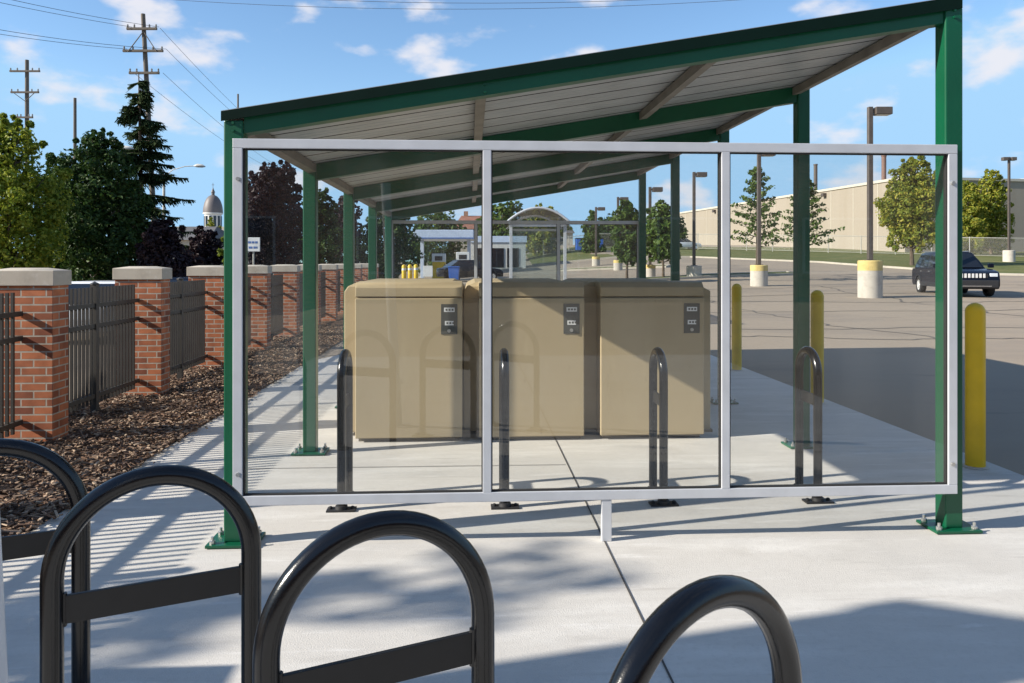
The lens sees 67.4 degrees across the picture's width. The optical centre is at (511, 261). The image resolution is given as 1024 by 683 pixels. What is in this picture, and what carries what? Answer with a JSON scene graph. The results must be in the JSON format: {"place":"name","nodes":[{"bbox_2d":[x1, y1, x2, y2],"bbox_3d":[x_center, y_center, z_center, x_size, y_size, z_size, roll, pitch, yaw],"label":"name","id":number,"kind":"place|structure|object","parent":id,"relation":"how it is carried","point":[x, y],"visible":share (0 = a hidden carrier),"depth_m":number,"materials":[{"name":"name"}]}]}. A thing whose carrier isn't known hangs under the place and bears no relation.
{"place":"outdoors","nodes":[
{"label":"outdoors","id":0,"kind":"place"},
{"bbox_2d":[182,0,732,8],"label":"overhead wires","id":1,"kind":"object","parent":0,"point":[430,2],"visible":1,"depth_m":67.68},
{"bbox_2d":[0,245,1023,531],"bbox_3d":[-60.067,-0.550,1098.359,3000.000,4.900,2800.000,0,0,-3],"label":"ground","id":2,"kind":"structure","parent":0,"point":[874,373],"depth_m":14.68,"materials":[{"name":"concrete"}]},
{"bbox_2d":[9,60,39,162],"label":"utility pole","id":3,"kind":"object","parent":2,"relation":"on","point":[27,116],"visible":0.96,"depth_m":51.87,"materials":[{"name":"wood"}]},
{"bbox_2d":[0,112,74,268],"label":"tree","id":4,"kind":"object","parent":2,"relation":"on","point":[22,232],"visible":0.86,"depth_m":25.74,"materials":[{"name":"green plant"}]},
{"bbox_2d":[28,163,103,275],"bbox_3d":[-19.616,-1.333,34.035,3.381,6.683,3.709,0,0,8],"label":"tree","id":5,"kind":"object","parent":2,"relation":"on","point":[42,183],"visible":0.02,"depth_m":33.32,"materials":[{"name":"green plant"}]},
{"bbox_2d":[73,98,76,161],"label":"utility pole","id":6,"kind":"object","parent":2,"relation":"on","point":[74,119],"visible":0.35,"depth_m":44.93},
{"bbox_2d":[68,280,114,331],"bbox_3d":[-10.130,1.185,19.483,1.790,1.429,4.265,0,0,-1],"label":"parked car","id":7,"kind":"object","parent":2,"relation":"on","point":[83,284],"visible":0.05,"depth_m":18.35,"materials":[{"name":"white paint"}]},
{"bbox_2d":[44,127,155,280],"bbox_3d":[-16.269,-1.644,29.851,4.132,7.293,4.353,0,0,-3],"label":"tree","id":8,"kind":"object","parent":2,"relation":"on","point":[92,215],"visible":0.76,"depth_m":29.44,"materials":[{"name":"green plant"}]},
{"bbox_2d":[74,72,196,275],"bbox_3d":[-16.460,-3.206,33.881,7.462,10.412,6.266,0,0,29],"label":"spruce tree","id":9,"kind":"object","parent":2,"relation":"on","point":[130,113],"visible":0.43,"depth_m":33.91,"materials":[{"name":"green plant"}]},
{"bbox_2d":[122,13,163,220],"bbox_3d":[-18.635,-5.296,38.915,2.031,14.607,0.460,0,0,0],"label":"utility pole","id":10,"kind":"object","parent":2,"relation":"on","point":[145,50],"visible":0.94,"depth_m":38.79,"materials":[{"name":"wood"}]},
{"bbox_2d":[0,0,160,48],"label":"overhead wires","id":11,"kind":"object","parent":10,"relation":"attached to","point":[74,17],"visible":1,"depth_m":34.72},
{"bbox_2d":[139,28,296,175],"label":"overhead wires","id":12,"kind":"object","parent":10,"relation":"attached to","point":[189,97],"visible":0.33,"depth_m":46.31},
{"bbox_2d":[134,218,194,276],"bbox_3d":[-12.199,0.227,27.014,2.318,3.548,2.355,0,0,-3],"label":"tree","id":13,"kind":"object","parent":2,"relation":"on","point":[174,255],"visible":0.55,"depth_m":26.57,"materials":[{"name":"purple plant"}]},
{"bbox_2d":[0,314,343,536],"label":"mulch bed","id":14,"kind":"object","parent":2,"relation":"on","point":[340,321],"visible":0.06,"depth_m":6.83,"materials":[{"name":"wood"}]},
{"bbox_2d":[0,293,22,437],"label":"fence panel","id":15,"kind":"object","parent":14,"relation":"on","point":[13,423],"visible":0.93,"depth_m":6.05,"materials":[{"name":"metal"}]},
{"bbox_2d":[0,268,71,440],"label":"brick pillar","id":16,"kind":"structure","parent":14,"relation":"on","point":[41,365],"depth_m":6.26,"materials":[{"name":"brick"}]},
{"bbox_2d":[68,282,139,415],"bbox_3d":[-4.064,0.945,7.479,0.090,1.510,1.950,0,0,-3],"label":"fence panel","id":17,"kind":"object","parent":14,"relation":"on","point":[120,318],"visible":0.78,"depth_m":7.61,"materials":[{"name":"metal"}]},
{"bbox_2d":[112,266,171,396],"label":"brick pillar","id":18,"kind":"structure","parent":14,"relation":"on","point":[152,332],"depth_m":8.46,"materials":[{"name":"brick"}]},
{"bbox_2d":[170,277,207,377],"bbox_3d":[-4.185,0.945,9.686,0.090,1.510,1.950,0,0,-3],"label":"fence panel","id":19,"kind":"object","parent":14,"relation":"on","point":[188,306],"visible":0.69,"depth_m":9.89,"materials":[{"name":"metal"}]},
{"bbox_2d":[187,265,223,369],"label":"brick pillar","id":20,"kind":"structure","parent":14,"relation":"on","point":[212,276],"depth_m":10.67,"materials":[{"name":"brick"}]},
{"bbox_2d":[248,277,252,345],"bbox_3d":[-4.306,0.945,11.893,0.090,1.510,1.950,0,0,-3],"label":"fence panel","id":21,"kind":"object","parent":14,"relation":"on","point":[250,339],"visible":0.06,"depth_m":12.69,"materials":[{"name":"metal"}]},
{"bbox_2d":[248,265,271,348],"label":"brick pillar","id":22,"kind":"structure","parent":14,"relation":"on","point":[260,275],"depth_m":12.88,"materials":[{"name":"brick"}]},
{"bbox_2d":[271,273,284,341],"bbox_3d":[-4.426,0.945,14.099,0.090,1.510,1.950,0,0,-3],"label":"fence panel","id":23,"kind":"object","parent":14,"relation":"on","point":[277,294],"visible":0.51,"depth_m":14.46,"materials":[{"name":"metal"}]},
{"bbox_2d":[270,264,300,336],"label":"brick pillar","id":24,"kind":"structure","parent":14,"relation":"on","point":[290,273],"depth_m":15.09,"materials":[{"name":"brick"}]},
{"bbox_2d":[300,273,302,325],"bbox_3d":[-4.547,0.945,16.306,0.090,1.510,1.950,0,0,-3],"label":"fence panel","id":25,"kind":"object","parent":14,"relation":"on","point":[301,299],"visible":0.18,"depth_m":16.66,"materials":[{"name":"metal"}]},
{"bbox_2d":[300,264,321,326],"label":"brick pillar","id":26,"kind":"structure","parent":14,"relation":"on","point":[319,293],"depth_m":17.38,"materials":[{"name":"brick"}]},
{"bbox_2d":[321,272,326,317],"bbox_3d":[-4.668,0.945,18.513,0.090,1.510,1.950,0,0,-3],"label":"fence panel","id":27,"kind":"object","parent":14,"relation":"on","point":[323,294],"visible":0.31,"depth_m":19.15,"materials":[{"name":"metal"}]},
{"bbox_2d":[318,264,337,320],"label":"brick pillar","id":28,"kind":"structure","parent":14,"relation":"on","point":[331,270],"depth_m":19.50,"materials":[{"name":"brick"}]},
{"bbox_2d":[338,271,340,311],"bbox_3d":[-4.788,0.945,20.719,0.090,1.510,1.950,0,0,-3],"label":"fence panel","id":29,"kind":"object","parent":14,"relation":"on","point":[339,284],"visible":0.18,"depth_m":21.39,"materials":[{"name":"metal"}]},
{"bbox_2d":[337,264,343,313],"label":"brick pillar","id":30,"kind":"structure","parent":14,"relation":"on","point":[341,270],"depth_m":21.70,"materials":[{"name":"brick"}]},
{"bbox_2d":[355,264,361,282],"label":"brick pillar","id":31,"kind":"structure","parent":14,"relation":"on","point":[358,272],"depth_m":23.91,"materials":[{"name":"brick"}]},
{"bbox_2d":[358,263,367,280],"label":"brick pillar","id":32,"kind":"structure","parent":14,"relation":"on","point":[365,271],"depth_m":26.11,"materials":[{"name":"brick"}]},
{"bbox_2d":[170,277,187,281],"bbox_3d":[-10.188,1.185,23.983,1.790,1.429,4.265,0,0,2],"label":"parked car","id":33,"kind":"object","parent":2,"relation":"on","point":[173,279],"visible":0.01,"depth_m":22.94,"materials":[{"name":"blue paint"}]},
{"bbox_2d":[163,164,205,218],"bbox_3d":[-15.810,-1.366,37.000,2.088,6.732,0.178,0,0,0],"label":"street lamp","id":34,"kind":"object","parent":2,"relation":"on","point":[199,165],"visible":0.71,"depth_m":36.95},
{"bbox_2d":[177,227,223,258],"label":"house","id":35,"kind":"structure","parent":2,"relation":"on","point":[220,232],"depth_m":65.31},
{"bbox_2d":[187,225,223,265],"bbox_3d":[-12.004,0.275,29.960,1.803,3.454,1.884,0,0,41],"label":"tree","id":36,"kind":"object","parent":2,"relation":"on","point":[203,247],"visible":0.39,"depth_m":29.69,"materials":[{"name":"purple plant"}]},
{"bbox_2d":[176,188,248,262],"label":"domed church","id":37,"kind":"structure","parent":2,"relation":"on","point":[212,207],"depth_m":188.39,"materials":[{"name":"metal"}]},
{"bbox_2d":[206,217,221,228],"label":"tree","id":38,"kind":"object","parent":2,"relation":"on","point":[210,223],"visible":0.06,"depth_m":94.75,"materials":[{"name":"green plant"}]},
{"bbox_2d":[217,236,223,265],"bbox_3d":[-10.813,0.491,29.055,0.805,3.022,0.822,0,0,27],"label":"shrub","id":39,"kind":"object","parent":2,"relation":"on","point":[220,252],"visible":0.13,"depth_m":28.88,"materials":[{"name":"green plant"}]},
{"bbox_2d":[248,237,259,264],"bbox_3d":[-8.768,0.585,26.027,0.474,2.829,0.106,0,0,0],"label":"street sign","id":40,"kind":"object","parent":2,"relation":"on","point":[253,244],"visible":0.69,"depth_m":25.98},
{"bbox_2d":[248,159,302,265],"bbox_3d":[-11.853,-1.562,37.724,4.156,7.126,4.710,0,0,-3],"label":"tree","id":41,"kind":"object","parent":2,"relation":"on","point":[280,234],"visible":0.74,"depth_m":37.25,"materials":[{"name":"brown plant"}]},
{"bbox_2d":[297,187,343,263],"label":"tree","id":42,"kind":"object","parent":2,"relation":"on","point":[330,243],"visible":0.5,"depth_m":51.52,"materials":[{"name":"green plant"}]},
{"bbox_2d":[327,195,362,263],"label":"tree","id":43,"kind":"object","parent":2,"relation":"on","point":[340,213],"visible":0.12,"depth_m":57.66,"materials":[{"name":"green plant"}]},
{"bbox_2d":[355,212,423,277],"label":"tree","id":44,"kind":"object","parent":2,"relation":"on","point":[404,249],"visible":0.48,"depth_m":53.38,"materials":[{"name":"green plant"}]},
{"bbox_2d":[402,265,405,277],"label":"guard post","id":45,"kind":"object","parent":2,"relation":"on","point":[403,271],"visible":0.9,"depth_m":47.88,"materials":[{"name":"metal"}]},
{"bbox_2d":[408,264,411,277],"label":"guard post","id":46,"kind":"object","parent":2,"relation":"on","point":[409,270],"visible":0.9,"depth_m":47.88,"materials":[{"name":"metal"}]},
{"bbox_2d":[414,264,417,277],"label":"guard post","id":47,"kind":"object","parent":2,"relation":"on","point":[415,270],"visible":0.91,"depth_m":47.88,"materials":[{"name":"metal"}]},
{"bbox_2d":[423,266,432,277],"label":"notice board","id":48,"kind":"object","parent":2,"relation":"on","point":[427,271],"visible":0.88,"depth_m":45.98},
{"bbox_2d":[432,254,445,277],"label":"fuel pump","id":49,"kind":"object","parent":2,"relation":"on","point":[438,260],"visible":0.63,"depth_m":59.70,"materials":[{"name":"yellow paint"}]},
{"bbox_2d":[408,211,478,273],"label":"tree","id":50,"kind":"object","parent":2,"relation":"on","point":[449,249],"visible":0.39,"depth_m":110.73,"materials":[{"name":"green plant"}]},
{"bbox_2d":[413,230,473,277],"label":"filling station canopy","id":51,"kind":"object","parent":2,"relation":"on","point":[447,235],"visible":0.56,"depth_m":63.50,"materials":[{"name":"metal"}]},
{"bbox_2d":[448,266,459,279],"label":"recycling bin","id":52,"kind":"object","parent":2,"relation":"on","point":[453,271],"visible":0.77,"depth_m":45.72,"materials":[{"name":"blue plastic"}]},
{"bbox_2d":[456,252,469,277],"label":"fuel pump","id":53,"kind":"object","parent":2,"relation":"on","point":[462,255],"visible":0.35,"depth_m":59.68,"materials":[{"name":"white metal"}]},
{"bbox_2d":[436,260,502,279],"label":"parked car","id":54,"kind":"object","parent":2,"relation":"on","point":[466,268],"visible":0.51,"depth_m":51.16,"materials":[{"name":"blue paint"}]},
{"bbox_2d":[454,211,494,252],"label":"house","id":55,"kind":"structure","parent":2,"relation":"on","point":[468,226],"depth_m":121.12,"materials":[{"name":"red"}]},
{"bbox_2d":[471,236,526,268],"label":"kiosk","id":56,"kind":"object","parent":2,"relation":"on","point":[500,252],"visible":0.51,"depth_m":71.95,"materials":[{"name":"metal"}]},
{"bbox_2d":[493,248,503,266],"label":"window","id":57,"kind":"structure","parent":56,"relation":"in","point":[498,253],"depth_m":71.96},
{"bbox_2d":[507,248,518,266],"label":"window","id":58,"kind":"structure","parent":56,"relation":"in","point":[515,250],"depth_m":71.96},
{"bbox_2d":[475,200,535,240],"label":"tree","id":59,"kind":"object","parent":2,"relation":"on","point":[502,211],"visible":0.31,"depth_m":90.92,"materials":[{"name":"green plant"}]},
{"bbox_2d":[506,207,569,279],"bbox_3d":[0.593,0.129,18.785,1.503,2.742,3.140,0,0,0],"label":"bus shelter","id":60,"kind":"object","parent":2,"relation":"on","point":[549,214],"visible":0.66,"depth_m":17.48,"materials":[{"name":"metal"}]},
{"bbox_2d":[526,218,574,251],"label":"house","id":61,"kind":"structure","parent":2,"relation":"on","point":[570,232],"depth_m":128.19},
{"bbox_2d":[575,238,603,249],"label":"skip","id":62,"kind":"object","parent":2,"relation":"on","point":[577,241],"visible":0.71,"depth_m":91.10,"materials":[{"name":"blue metal"}]},
{"bbox_2d":[592,207,604,265],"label":"light pole","id":63,"kind":"object","parent":2,"relation":"on","point":[595,260],"visible":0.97,"depth_m":65.87,"materials":[{"name":"yellow paint"}]},
{"bbox_2d":[560,264,670,270],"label":"island kerb","id":64,"kind":"structure","parent":2,"relation":"on","point":[593,268],"depth_m":59.98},
{"bbox_2d":[561,265,665,269],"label":"grass island","id":65,"kind":"structure","parent":64,"relation":"on","point":[607,267],"depth_m":61.09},
{"bbox_2d":[613,197,628,270],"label":"light pole","id":66,"kind":"object","parent":2,"relation":"on","point":[617,265],"visible":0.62,"depth_m":57.80,"materials":[{"name":"yellow paint"}]},
{"bbox_2d":[609,199,638,277],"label":"tree","id":67,"kind":"object","parent":2,"relation":"on","point":[623,248],"visible":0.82,"depth_m":41.61,"materials":[{"name":"green plant"}]},
{"bbox_2d":[646,187,662,276],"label":"light pole","id":68,"kind":"object","parent":2,"relation":"on","point":[650,269],"visible":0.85,"depth_m":47.82,"materials":[{"name":"yellow paint"}]},
{"bbox_2d":[680,239,701,249],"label":"parked car","id":69,"kind":"object","parent":2,"relation":"on","point":[684,243],"visible":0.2,"depth_m":95.30,"materials":[{"name":"white paint"}]},
{"bbox_2d":[646,271,792,279],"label":"island kerb","id":70,"kind":"structure","parent":2,"relation":"on","point":[736,275],"depth_m":47.24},
{"bbox_2d":[647,272,792,278],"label":"grass island","id":71,"kind":"structure","parent":70,"relation":"on","point":[716,274],"depth_m":48.23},
{"bbox_2d":[646,199,688,276],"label":"tree","id":72,"kind":"object","parent":71,"relation":"on","point":[658,225],"visible":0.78,"depth_m":46.48,"materials":[{"name":"green plant"}]},
{"bbox_2d":[686,172,706,275],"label":"light pole","id":73,"kind":"object","parent":71,"relation":"on","point":[693,269],"visible":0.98,"depth_m":46.91,"materials":[{"name":"brown metal"}]},
{"bbox_2d":[731,166,791,263],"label":"young tree","id":74,"kind":"object","parent":2,"relation":"on","point":[750,190],"visible":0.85,"depth_m":42.81,"materials":[{"name":"green plant"}]},
{"bbox_2d":[750,154,775,286],"bbox_3d":[12.394,-1.974,38.000,1.195,7.135,0.849,0,0,0],"label":"light pole","id":75,"kind":"object","parent":2,"relation":"on","point":[758,274],"visible":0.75,"depth_m":37.91,"materials":[{"name":"yellow paint"}]},
{"bbox_2d":[526,246,1023,273],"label":"grass verge","id":76,"kind":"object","parent":2,"relation":"on","point":[887,258],"depth_m":78.42,"materials":[{"name":"plant"}]},
{"bbox_2d":[523,203,572,255],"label":"tree","id":77,"kind":"object","parent":76,"relation":"on","point":[537,239],"visible":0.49,"depth_m":98.37,"materials":[{"name":"green plant"}]},
{"bbox_2d":[578,210,606,252],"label":"tree","id":78,"kind":"object","parent":76,"relation":"on","point":[587,242],"visible":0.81,"depth_m":87.49,"materials":[{"name":"green plant"}]},
{"bbox_2d":[585,211,620,245],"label":"tree","id":79,"kind":"object","parent":76,"relation":"on","point":[606,229],"visible":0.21,"depth_m":109.96,"materials":[{"name":"green plant"}]},
{"bbox_2d":[543,234,1023,256],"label":"chain link fence","id":80,"kind":"object","parent":76,"relation":"on","point":[828,251],"visible":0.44,"depth_m":84.52,"materials":[{"name":"metal"}]},
{"bbox_2d":[873,156,934,264],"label":"tree","id":81,"kind":"object","parent":76,"relation":"on","point":[907,214],"visible":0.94,"depth_m":59.26,"materials":[{"name":"green plant"}]},
{"bbox_2d":[962,180,988,254],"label":"tree","id":82,"kind":"object","parent":76,"relation":"on","point":[971,199],"visible":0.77,"depth_m":79.32,"materials":[{"name":"green plant"}]},
{"bbox_2d":[969,169,1014,253],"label":"tree","id":83,"kind":"object","parent":76,"relation":"on","point":[996,210],"visible":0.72,"depth_m":82.12,"materials":[{"name":"green plant"}]},
{"bbox_2d":[1001,157,1016,261],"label":"light pole","id":84,"kind":"object","parent":76,"relation":"on","point":[1009,254],"visible":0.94,"depth_m":65.92,"materials":[{"name":"brown metal"}]},
{"bbox_2d":[532,256,1023,275],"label":"kerb","id":85,"kind":"structure","parent":2,"relation":"on","point":[1009,274],"depth_m":68.43,"materials":[{"name":"concrete"}]},
{"bbox_2d":[774,180,844,245],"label":"young tree","id":86,"kind":"object","parent":2,"relation":"on","point":[813,200],"visible":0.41,"depth_m":45.78,"materials":[{"name":"green plant"}]},
{"bbox_2d":[680,155,1023,251],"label":"warehouse","id":87,"kind":"structure","parent":2,"relation":"on","point":[846,206],"depth_m":99.12,"materials":[{"name":"concrete"}]},
{"bbox_2d":[710,284,1023,339],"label":"crack seal","id":88,"kind":"object","parent":2,"relation":"on","point":[900,301],"visible":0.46,"depth_m":21.46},
{"bbox_2d":[857,107,892,297],"bbox_3d":[13.684,-2.056,29.000,1.208,7.594,0.876,0,0,0],"label":"light pole","id":89,"kind":"object","parent":2,"relation":"on","point":[869,277],"visible":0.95,"depth_m":28.88,"materials":[{"name":"yellow paint"}]},
{"bbox_2d":[912,251,999,295],"bbox_3d":[17.803,0.438,31.012,2.160,1.765,4.536,0,0,12],"label":"parked car","id":90,"kind":"object","parent":2,"relation":"on","point":[976,274],"visible":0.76,"depth_m":30.07,"materials":[{"name":"blue paint"}]},
{"bbox_2d":[0,0,1023,262],"label":"sky","id":91,"kind":"structure","parent":0,"point":[264,53],"materials":[{"name":"blue"}]},
{"bbox_2d":[2,355,1023,682],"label":"pavement","id":92,"kind":"structure","parent":0,"point":[874,589],"depth_m":3.83,"materials":[{"name":"concrete"}]},
{"bbox_2d":[0,522,7,682],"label":"screen post","id":93,"kind":"object","parent":92,"relation":"on","point":[3,664],"visible":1,"depth_m":1.09,"materials":[{"name":"metal"}]},
{"bbox_2d":[0,438,90,682],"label":"bike rack","id":94,"kind":"object","parent":92,"relation":"on","point":[62,471],"visible":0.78,"depth_m":2.37,"materials":[{"name":"black metal"}]},
{"bbox_2d":[39,464,260,682],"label":"bike rack","id":95,"kind":"object","parent":92,"relation":"on","point":[60,608],"visible":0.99,"depth_m":1.98,"materials":[{"name":"black metal"}]},
{"bbox_2d":[326,349,356,512],"bbox_3d":[-1.029,1.012,4.736,0.170,0.951,0.350,0,0,-3],"label":"bike rack","id":96,"kind":"object","parent":92,"relation":"on","point":[345,424],"visible":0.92,"depth_m":4.59,"materials":[{"name":"black metal"}]},
{"bbox_2d":[252,510,494,682],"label":"bike rack","id":97,"kind":"object","parent":92,"relation":"on","point":[473,647],"visible":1,"depth_m":1.62,"materials":[{"name":"black metal"}]},
{"bbox_2d":[344,278,463,440],"bbox_3d":[-0.968,0.825,7.314,1.012,1.324,2.008,0,0,-3],"label":"bicycle locker","id":98,"kind":"object","parent":92,"relation":"on","point":[403,341],"visible":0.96,"depth_m":6.34,"materials":[{"name":"plastic"}]},
{"bbox_2d":[248,378,760,682],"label":"pavement joint","id":99,"kind":"object","parent":92,"relation":"on","point":[664,665],"visible":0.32,"depth_m":4.23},
{"bbox_2d":[491,348,518,509],"bbox_3d":[-0.050,1.012,4.789,0.170,0.951,0.350,0,0,-3],"label":"bike rack","id":100,"kind":"object","parent":92,"relation":"on","point":[503,418],"visible":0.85,"depth_m":4.63,"materials":[{"name":"black metal"}]},
{"bbox_2d":[463,278,583,439],"bbox_3d":[0.048,0.825,7.370,1.012,1.324,2.008,0,0,-3],"label":"bicycle locker","id":101,"kind":"object","parent":92,"relation":"on","point":[538,329],"visible":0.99,"depth_m":6.40,"materials":[{"name":"plastic"}]},
{"bbox_2d":[205,0,982,548],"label":"bicycle shelter","id":102,"kind":"object","parent":92,"relation":"on","point":[485,140],"visible":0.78,"depth_m":4.24,"materials":[{"name":"green paint"}]},
{"bbox_2d":[562,278,703,437],"bbox_3d":[1.063,0.825,7.425,1.012,1.324,2.008,0,0,-3],"label":"bicycle locker","id":103,"kind":"object","parent":92,"relation":"on","point":[630,324],"visible":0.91,"depth_m":6.45,"materials":[{"name":"plastic"}]},
{"bbox_2d":[648,347,678,506],"bbox_3d":[0.921,1.012,4.843,0.170,0.951,0.350,0,0,-3],"label":"bike rack","id":104,"kind":"object","parent":92,"relation":"on","point":[660,398],"visible":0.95,"depth_m":4.71,"materials":[{"name":"black metal"}]},
{"bbox_2d":[609,575,801,682],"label":"bike rack","id":105,"kind":"object","parent":92,"relation":"on","point":[669,621],"visible":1,"depth_m":1.26,"materials":[{"name":"black metal"}]},
{"bbox_2d":[702,288,712,431],"bbox_3d":[1.637,0.840,7.596,0.138,1.296,1.770,0,0,-3],"label":"end panel","id":106,"kind":"object","parent":92,"relation":"on","point":[706,297],"visible":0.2,"depth_m":6.73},
{"bbox_2d":[731,283,742,370],"bbox_3d":[3.088,0.892,10.554,0.172,1.193,0.172,0,0,-3],"label":"bollard","id":107,"kind":"object","parent":92,"relation":"on","point":[736,327],"visible":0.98,"depth_m":10.50,"materials":[{"name":"metal"}]},
{"bbox_2d":[794,346,833,503],"bbox_3d":[1.888,1.012,4.895,0.170,0.951,0.350,0,0,-3],"label":"bike rack","id":108,"kind":"object","parent":92,"relation":"on","point":[814,398],"visible":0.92,"depth_m":4.78,"materials":[{"name":"black metal"}]},
{"bbox_2d":[810,290,825,403],"bbox_3d":[3.222,0.892,8.108,0.172,1.193,0.172,0,0,-3],"label":"bollard","id":109,"kind":"object","parent":92,"relation":"on","point":[817,320],"visible":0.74,"depth_m":8.05,"materials":[{"name":"metal"}]},
{"bbox_2d":[962,303,988,469],"bbox_3d":[3.361,0.892,5.572,0.172,1.193,0.172,0,0,-3],"label":"bollard","id":110,"kind":"object","parent":92,"relation":"on","point":[975,386],"visible":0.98,"depth_m":5.52,"materials":[{"name":"metal"}]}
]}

